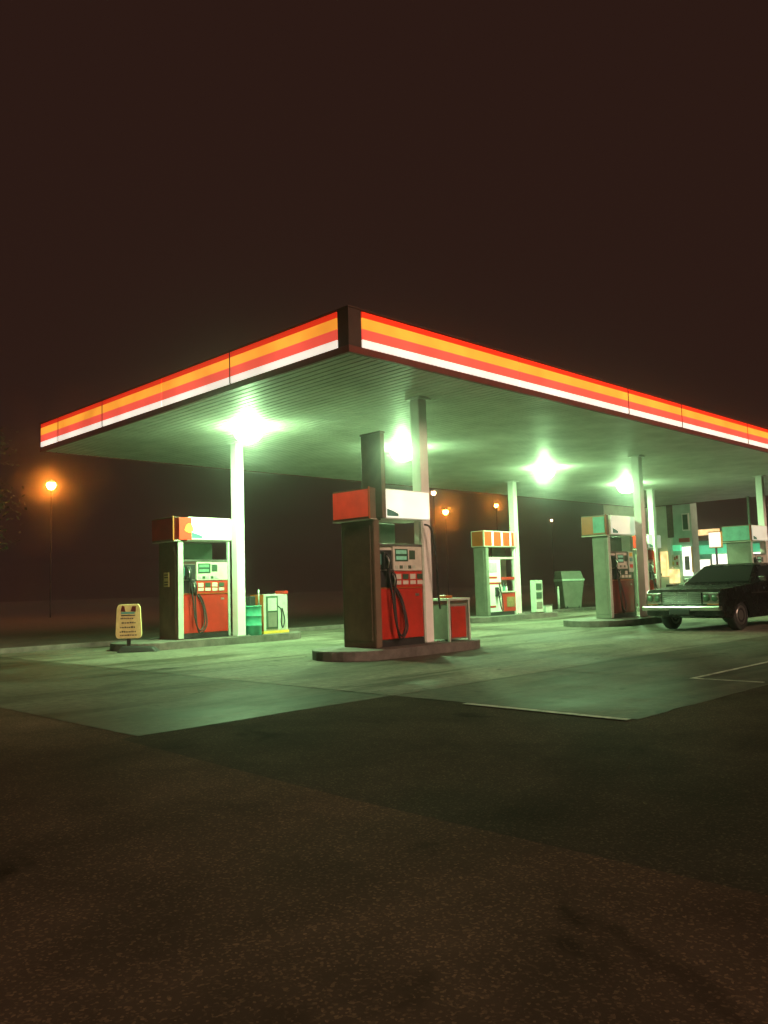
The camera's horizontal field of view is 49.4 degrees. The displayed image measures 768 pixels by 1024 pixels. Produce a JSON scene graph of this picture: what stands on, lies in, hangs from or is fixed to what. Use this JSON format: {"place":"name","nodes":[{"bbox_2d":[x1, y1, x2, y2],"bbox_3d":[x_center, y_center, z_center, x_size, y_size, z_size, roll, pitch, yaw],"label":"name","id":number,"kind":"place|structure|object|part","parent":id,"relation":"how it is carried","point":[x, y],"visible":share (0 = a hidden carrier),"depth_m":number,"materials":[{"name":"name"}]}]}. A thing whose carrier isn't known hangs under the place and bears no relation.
{"place":"outdoors","nodes":[
{"label":"outdoors","id":0,"kind":"place"},
{"bbox_2d":[0,584,595,647],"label":"ground","id":1,"kind":"structure","parent":0,"point":[26,623],"depth_m":45.86,"materials":[{"name":"black asphalt"}]},
{"bbox_2d":[0,427,26,550],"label":"tree","id":2,"kind":"object","parent":1,"relation":"on","point":[3,503],"visible":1,"depth_m":30.87,"materials":[{"name":"green plant"}]},
{"bbox_2d":[46,479,55,617],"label":"street lamp","id":3,"kind":"object","parent":1,"relation":"on","point":[51,485],"visible":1,"depth_m":45.63,"materials":[{"name":"metal"}]},
{"bbox_2d":[0,604,637,653],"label":"verge kerb","id":4,"kind":"structure","parent":1,"relation":"on","point":[51,647],"depth_m":17.98,"materials":[{"name":"concrete"}]},
{"bbox_2d":[431,490,437,597],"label":"street lamp","id":5,"kind":"object","parent":1,"relation":"on","point":[433,492],"visible":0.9,"depth_m":60.85,"materials":[{"name":"metal"}]},
{"bbox_2d":[443,508,448,594],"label":"street lamp","id":6,"kind":"object","parent":1,"relation":"on","point":[445,511],"visible":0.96,"depth_m":70.67,"materials":[{"name":"metal"}]},
{"bbox_2d":[495,503,497,530],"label":"street lamp","id":7,"kind":"object","parent":1,"relation":"on","point":[496,505],"visible":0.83,"depth_m":62.98,"materials":[{"name":"paint"}]},
{"bbox_2d":[551,519,554,588],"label":"street lamp","id":8,"kind":"object","parent":1,"relation":"on","point":[553,555],"visible":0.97,"depth_m":85.85,"materials":[{"name":"metal"}]},
{"bbox_2d":[557,586,559,608],"bbox_3d":[6.544,3.259,31.313,0.100,0.930,0.100,3,-7,-45],"label":"marker post","id":9,"kind":"object","parent":1,"relation":"on","point":[558,598],"visible":0.87,"depth_m":31.29,"materials":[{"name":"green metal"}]},
{"bbox_2d":[553,571,584,608],"bbox_3d":[7.139,3.021,32.145,0.960,1.519,0.730,0,-5,-15],"label":"litter container","id":10,"kind":"object","parent":1,"relation":"on","point":[570,584],"visible":0.87,"depth_m":31.88,"materials":[{"name":"green plastic"}]},
{"bbox_2d":[603,503,767,603],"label":"store building","id":11,"kind":"structure","parent":1,"relation":"on","point":[685,551],"depth_m":36.84,"materials":[{"name":"grey paint"}]},
{"bbox_2d":[660,551,668,576],"bbox_3d":[12.435,2.304,36.973,0.160,1.100,0.300,3,-7,-45],"label":"lit window","id":12,"kind":"structure","parent":11,"relation":"in","point":[663,555],"depth_m":36.90,"materials":[{"name":"yellow glass"}]},
{"bbox_2d":[681,513,689,530],"bbox_3d":[13.137,0.436,36.382,0.073,0.770,0.320,3,-7,-45],"label":"window","id":13,"kind":"structure","parent":11,"relation":"in","point":[685,516],"depth_m":36.34,"materials":[{"name":"glass"}]},
{"bbox_2d":[700,558,711,569],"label":"window","id":14,"kind":"structure","parent":11,"relation":"in","point":[703,562],"depth_m":44.32,"materials":[{"name":"white glass"}]},
{"bbox_2d":[711,553,727,564],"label":"window","id":15,"kind":"structure","parent":11,"relation":"in","point":[722,557],"depth_m":43.73,"materials":[{"name":"white glass"}]},
{"bbox_2d":[0,708,767,1023],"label":"road","id":16,"kind":"structure","parent":0,"point":[141,884],"depth_m":2.79,"materials":[{"name":"grey asphalt"}]},
{"bbox_2d":[122,685,767,895],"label":"asphalt patch","id":17,"kind":"object","parent":16,"relation":"on","point":[681,791],"visible":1,"depth_m":4.95,"materials":[{"name":"black asphalt"}]},
{"bbox_2d":[463,703,628,719],"bbox_3d":[1.318,1.679,7.054,0.080,0.001,1.650,3,-7,-45],"label":"concrete edging","id":18,"kind":"object","parent":17,"relation":"on","point":[548,711],"visible":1,"depth_m":6.99,"materials":[{"name":"paint"}]},
{"bbox_2d":[0,636,767,735],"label":"forecourt apron","id":19,"kind":"object","parent":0,"point":[134,703],"visible":1,"depth_m":8.72,"materials":[{"name":"concrete"}]},
{"bbox_2d":[692,661,767,682],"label":"painted marking","id":20,"kind":"object","parent":19,"relation":"on","point":[697,677],"visible":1,"depth_m":9.33,"materials":[{"name":"paint"}]},
{"bbox_2d":[0,609,767,694],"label":"forecourt","id":21,"kind":"structure","parent":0,"point":[485,661],"depth_m":13.44,"materials":[{"name":"concrete"}]},
{"bbox_2d":[115,604,159,652],"bbox_3d":[-4.730,2.221,16.010,0.808,0.912,0.314,-1,-5,-3],"label":"price board","id":22,"kind":"object","parent":21,"relation":"on","point":[128,622],"visible":1,"depth_m":15.96,"materials":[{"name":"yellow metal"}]},
{"bbox_2d":[110,631,300,651],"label":"pump island","id":23,"kind":"structure","parent":21,"relation":"on","point":[161,644],"depth_m":16.98,"materials":[{"name":"concrete"}]},
{"bbox_2d":[152,516,231,639],"bbox_3d":[-3.953,1.393,17.719,1.645,2.523,0.970,3,-7,-45],"label":"fuel pump","id":24,"kind":"object","parent":23,"relation":"on","point":[194,590],"visible":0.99,"depth_m":17.38,"materials":[{"name":"white metal"}]},
{"bbox_2d":[184,593,227,633],"bbox_3d":[-3.721,2.113,17.457,1.085,0.795,0.040,3,-7,-45],"label":"panel","id":25,"kind":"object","parent":24,"relation":"in","point":[216,605],"depth_m":17.49,"materials":[{"name":"red metal"}]},
{"bbox_2d":[226,441,250,636],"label":"canopy column","id":26,"kind":"structure","parent":23,"relation":"on","point":[238,545],"depth_m":17.79,"materials":[{"name":"white metal"}]},
{"bbox_2d":[245,605,261,635],"bbox_3d":[-2.816,2.331,17.957,0.380,0.630,0.380,3,-7,-45],"label":"waste drum","id":27,"kind":"object","parent":23,"relation":"on","point":[253,621],"visible":0.85,"depth_m":17.80,"materials":[{"name":"green paint"}]},
{"bbox_2d":[246,596,254,605],"bbox_3d":[-2.867,1.916,17.984,0.150,0.200,0.140,3,-7,-45],"label":"oil can","id":28,"kind":"object","parent":27,"relation":"on","point":[250,600],"visible":1,"depth_m":17.93,"materials":[{"name":"black plastic"}]},
{"bbox_2d":[251,591,288,633],"bbox_3d":[-2.542,2.235,18.652,0.700,0.930,0.585,3,-7,-45],"label":"air cabinet","id":29,"kind":"object","parent":23,"relation":"on","point":[274,616],"visible":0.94,"depth_m":18.46,"materials":[{"name":"white metal"}]},
{"bbox_3d":[-2.465,2.216,18.419,0.320,0.720,0.020,3,-7,-45],"label":"door","id":30,"kind":"part","parent":29,"relation":"part of","materials":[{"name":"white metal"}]},
{"bbox_2d":[3,612,767,694],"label":"forecourt joint","id":31,"kind":"object","parent":21,"relation":"in","point":[418,691],"visible":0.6,"depth_m":11.49,"materials":[{"name":"grey concrete"}]},
{"bbox_2d":[312,638,479,661],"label":"pump island","id":32,"kind":"structure","parent":21,"relation":"on","point":[342,653],"depth_m":12.88,"materials":[{"name":"concrete"}]},
{"bbox_2d":[333,431,440,647],"bbox_3d":[0.087,0.457,13.781,1.660,3.434,0.970,3,-7,-45],"label":"fuel pump","id":33,"kind":"object","parent":32,"relation":"on","point":[384,601],"visible":1,"depth_m":13.36,"materials":[{"name":"metal"}]},
{"bbox_2d":[381,588,423,639],"bbox_3d":[0.291,1.629,13.437,0.985,0.795,0.040,3,-7,-45],"label":"door","id":34,"kind":"structure","parent":33,"relation":"in","point":[412,597],"depth_m":13.45,"materials":[{"name":"red metal"}]},
{"bbox_2d":[405,396,439,642],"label":"canopy column","id":35,"kind":"structure","parent":32,"relation":"on","point":[419,450],"depth_m":14.14,"materials":[{"name":"white metal"}]},
{"bbox_2d":[39,305,767,507],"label":"canopy","id":36,"kind":"object","parent":35,"relation":"on","point":[317,396],"visible":0.88,"depth_m":16.73,"materials":[{"name":"metal"}]},
{"bbox_2d":[232,423,263,429],"bbox_3d":[-2.647,-1.512,16.287,0.620,0.330,0.620,3,-7,-45],"label":"canopy light","id":37,"kind":"object","parent":36,"relation":"attached to","point":[240,426],"visible":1,"depth_m":16.25,"materials":[{"name":"white paint"}]},
{"bbox_2d":[389,445,410,449],"bbox_3d":[0.434,-1.333,19.282,0.620,0.330,0.620,3,-7,-45],"label":"canopy light","id":38,"kind":"object","parent":36,"relation":"attached to","point":[401,447],"visible":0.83,"depth_m":19.23,"materials":[{"name":"white paint"}]},
{"bbox_2d":[533,466,555,469],"bbox_3d":[4.508,-1.083,23.403,0.620,0.330,0.620,3,-7,-45],"label":"canopy light","id":39,"kind":"object","parent":36,"relation":"attached to","point":[544,467],"visible":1,"depth_m":23.36,"materials":[{"name":"white paint"}]},
{"bbox_2d":[617,482,632,484],"bbox_3d":[8.052,-0.793,27.771,0.620,0.330,0.620,3,-7,-45],"label":"canopy light","id":40,"kind":"object","parent":36,"relation":"attached to","point":[627,483],"visible":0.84,"depth_m":27.71,"materials":[{"name":"white paint"}]},
{"bbox_2d":[433,595,470,641],"bbox_3d":[1.114,1.814,14.327,0.570,0.770,0.500,3,-7,-45],"label":"service bin","id":41,"kind":"object","parent":32,"relation":"on","point":[451,621],"visible":0.88,"depth_m":14.15,"materials":[{"name":"red metal"}]},
{"bbox_2d":[470,611,557,622],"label":"pump island","id":42,"kind":"structure","parent":21,"relation":"on","point":[498,618],"depth_m":24.77,"materials":[{"name":"concrete"}]},
{"bbox_2d":[471,531,517,615],"bbox_3d":[3.429,1.856,25.306,1.656,2.527,0.600,3,-7,-45],"label":"fuel pump","id":43,"kind":"object","parent":42,"relation":"on","point":[491,598],"visible":0.98,"depth_m":24.98,"materials":[{"name":"white metal"}]},
{"bbox_2d":[505,480,524,613],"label":"canopy column","id":44,"kind":"structure","parent":42,"relation":"on","point":[512,504],"depth_m":26.11,"materials":[{"name":"white metal"}]},
{"bbox_2d":[530,580,544,612],"bbox_3d":[4.766,2.640,26.055,0.420,1.020,0.240,3,-7,-45],"label":"dispenser cabinet","id":45,"kind":"object","parent":42,"relation":"on","point":[536,590],"visible":1,"depth_m":25.94,"materials":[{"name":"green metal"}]},
{"bbox_2d":[543,605,552,611],"bbox_3d":[5.147,3.077,26.597,0.360,0.225,0.300,3,-7,-45],"label":"kerb box","id":46,"kind":"object","parent":42,"relation":"on","point":[547,608],"visible":0.69,"depth_m":26.45,"materials":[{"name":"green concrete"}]},
{"bbox_2d":[563,615,662,626],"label":"pump island","id":47,"kind":"structure","parent":21,"relation":"on","point":[595,622],"depth_m":20.00,"materials":[{"name":"concrete"}]},
{"bbox_2d":[581,514,636,618],"bbox_3d":[5.883,1.392,21.364,1.675,2.594,0.810,3,-7,-45],"label":"fuel pump","id":48,"kind":"object","parent":47,"relation":"on","point":[614,582],"visible":1,"depth_m":20.95,"materials":[{"name":"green metal"}]},
{"bbox_2d":[612,580,634,613],"bbox_3d":[6.058,2.140,21.156,1.115,0.817,0.040,3,-7,-45],"label":"door","id":49,"kind":"structure","parent":48,"relation":"in","point":[628,585],"depth_m":21.20,"materials":[{"name":"red metal"}]},
{"bbox_2d":[628,455,649,616],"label":"canopy column","id":50,"kind":"structure","parent":47,"relation":"on","point":[640,527],"depth_m":21.50,"materials":[{"name":"white metal"}]},
{"bbox_2d":[642,563,767,629],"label":"parked car","id":51,"kind":"object","parent":21,"relation":"on","point":[734,596],"visible":1,"depth_m":17.40,"materials":[{"name":"black paint"}]},
{"bbox_3d":[8.177,1.332,18.058,0.960,0.328,0.155,3,-7,-41],"label":"side window","id":52,"kind":"part","parent":51,"relation":"part of","materials":[{"name":"black glass"}]},
{"bbox_2d":[708,531,722,563],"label":"shop sign","id":53,"kind":"object","parent":21,"relation":"on","point":[715,540],"visible":0.89,"depth_m":40.08,"materials":[{"name":"beige plastic"}]},
{"bbox_2d":[746,496,750,524],"bbox_3d":[14.449,1.493,32.839,0.240,4.250,0.234,3,-7,-45],"label":"pole post","id":54,"kind":"object","parent":21,"relation":"on","point":[748,510],"visible":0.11,"depth_m":32.94,"materials":[{"name":"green metal"}]},
{"bbox_3d":[9.610,3.425,29.782,2.800,0.160,1.250,3,-7,-45],"label":"pump island","id":55,"kind":"object","parent":21,"relation":"on","visible":0},
{"bbox_2d":[633,534,661,606],"bbox_3d":[9.408,2.059,29.503,1.395,2.523,0.630,3,-7,-45],"label":"fuel pump","id":56,"kind":"object","parent":55,"relation":"on","point":[651,572],"visible":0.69,"depth_m":29.29,"materials":[{"name":"white metal"}]},
{"bbox_2d":[648,550,655,572],"bbox_3d":[9.423,2.295,29.495,0.379,2.050,0.036,-6,-7,39],"label":"pennant","id":57,"kind":"object","parent":56,"relation":"attached to","point":[650,554],"visible":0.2,"depth_m":29.50,"materials":[{"name":"red fabric"}]},
{"bbox_2d":[649,580,655,589],"bbox_3d":[9.516,2.793,29.364,0.835,0.795,0.030,3,-7,-45],"label":"door","id":58,"kind":"structure","parent":56,"relation":"in","point":[651,581],"depth_m":29.24,"materials":[{"name":"red metal"}]},
{"bbox_2d":[644,489,659,588],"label":"canopy column","id":59,"kind":"structure","parent":55,"relation":"on","point":[651,511],"depth_m":29.64,"materials":[{"name":"white metal"}]},
{"bbox_3d":[11.457,3.050,26.244,4.000,0.160,1.500,3,-7,-45],"label":"pump island","id":60,"kind":"object","parent":21,"relation":"on","visible":0},
{"bbox_2d":[722,524,767,563],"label":"fuel pump","id":61,"kind":"object","parent":60,"relation":"on","point":[738,540],"visible":0.36,"depth_m":25.68,"materials":[{"name":"green metal"}]},
{"bbox_2d":[752,475,767,561],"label":"canopy column","id":62,"kind":"structure","parent":60,"relation":"on","point":[760,498],"depth_m":26.71,"materials":[{"name":"white metal"}]},
{"bbox_2d":[0,0,767,601],"label":"sky","id":63,"kind":"structure","parent":0,"point":[580,186],"materials":[{"name":"black"}]}
]}

